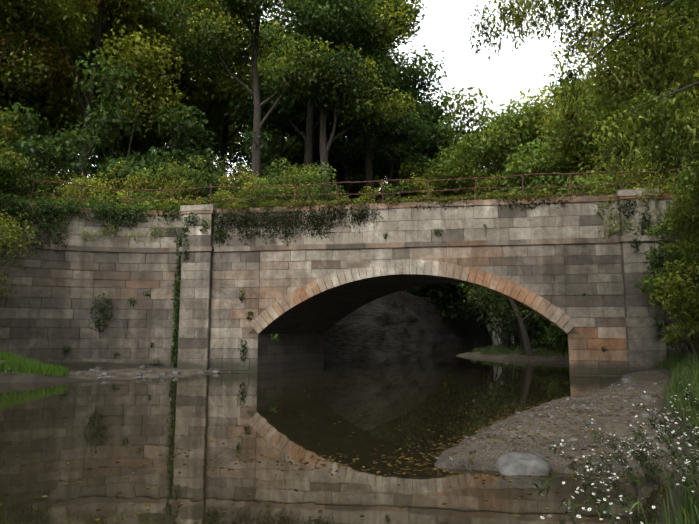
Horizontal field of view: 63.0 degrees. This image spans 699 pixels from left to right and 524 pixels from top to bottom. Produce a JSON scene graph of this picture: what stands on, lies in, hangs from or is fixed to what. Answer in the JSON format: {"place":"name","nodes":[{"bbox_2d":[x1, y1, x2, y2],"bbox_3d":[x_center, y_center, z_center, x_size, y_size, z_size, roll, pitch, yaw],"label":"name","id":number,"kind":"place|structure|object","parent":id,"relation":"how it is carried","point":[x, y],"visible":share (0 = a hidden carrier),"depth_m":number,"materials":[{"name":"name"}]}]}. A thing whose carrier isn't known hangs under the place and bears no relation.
{"place":"outdoors","nodes":[
{"label":"outdoors","id":0,"kind":"place"},
{"bbox_2d":[6,218,578,352],"bbox_3d":[1.912,1.218,20.338,32.772,7.340,4.246,-1,-7,9],"label":"bridge mortar backing","id":1,"kind":"object","parent":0,"point":[572,331],"visible":0.15,"depth_m":22.67,"materials":[{"name":"grey concrete"}]},
{"bbox_2d":[0,345,673,523],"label":"water","id":2,"kind":"structure","parent":0,"point":[182,416],"depth_m":7.77,"materials":[{"name":"brown liquid"}]},
{"bbox_2d":[1,352,676,523],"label":"fallen leaves","id":3,"kind":"object","parent":2,"relation":"on","point":[433,455],"visible":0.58,"depth_m":7.38,"materials":[{"name":"brown plant"}]},
{"bbox_2d":[0,334,698,523],"bbox_3d":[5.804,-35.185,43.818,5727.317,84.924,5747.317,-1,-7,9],"label":"ground","id":4,"kind":"structure","parent":0,"point":[494,452],"depth_m":8.61,"materials":[{"name":"grey gravel"}]},
{"bbox_2d":[0,348,678,475],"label":"stones","id":5,"kind":"object","parent":4,"relation":"on","point":[519,463],"visible":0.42,"depth_m":7.79,"materials":[{"name":"stone"}]},
{"bbox_2d":[0,0,698,350],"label":"forest","id":6,"kind":"object","parent":4,"relation":"on","point":[167,38],"depth_m":38.52,"materials":[{"name":"green plant"}]},
{"bbox_2d":[0,188,698,375],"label":"stone bridge","id":7,"kind":"structure","parent":4,"relation":"on","point":[551,259],"depth_m":22.85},
{"bbox_2d":[0,341,698,523],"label":"grass","id":8,"kind":"structure","parent":4,"relation":"on","point":[687,370],"depth_m":11.77,"materials":[{"name":"green plant"}]},
{"bbox_2d":[324,291,492,366],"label":"cliff rock","id":9,"kind":"structure","parent":4,"relation":"on","point":[373,329],"depth_m":44.56,"materials":[{"name":"grey stone"}]},
{"bbox_2d":[492,303,521,345],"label":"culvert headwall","id":10,"kind":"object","parent":4,"relation":"on","point":[494,339],"depth_m":60.53,"materials":[{"name":"concrete"}]},
{"bbox_2d":[531,382,698,523],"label":"aster","id":11,"kind":"object","parent":4,"relation":"on","point":[651,472],"depth_m":4.38,"materials":[{"name":"green plant"}]},
{"bbox_3d":[3.522,1.643,24.593,48.526,7.560,3.500,-1,-7,9],"label":"bridge","id":12,"kind":"object","parent":4,"relation":"on","visible":0},
{"bbox_2d":[0,168,692,208],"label":"iron railing","id":13,"kind":"object","parent":12,"relation":"on","point":[427,191],"visible":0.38,"depth_m":23.57,"materials":[{"name":"brown metal"}]},
{"bbox_2d":[0,0,698,366],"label":"foliage","id":14,"kind":"object","parent":12,"relation":"on","point":[676,290],"depth_m":17.41,"materials":[{"name":"green plant"}]},
{"bbox_2d":[51,0,680,204],"label":"sky","id":15,"kind":"structure","parent":0,"point":[446,27],"materials":[{"name":"white"}]},
{"bbox_2d":[258,274,533,371],"bbox_3d":[3.477,3.040,24.118,13.886,4.670,4.100,-1,-7,9],"label":"arch underside","id":16,"kind":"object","parent":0,"point":[301,328],"depth_m":24.67,"materials":[{"name":"grey stone"}]}
]}

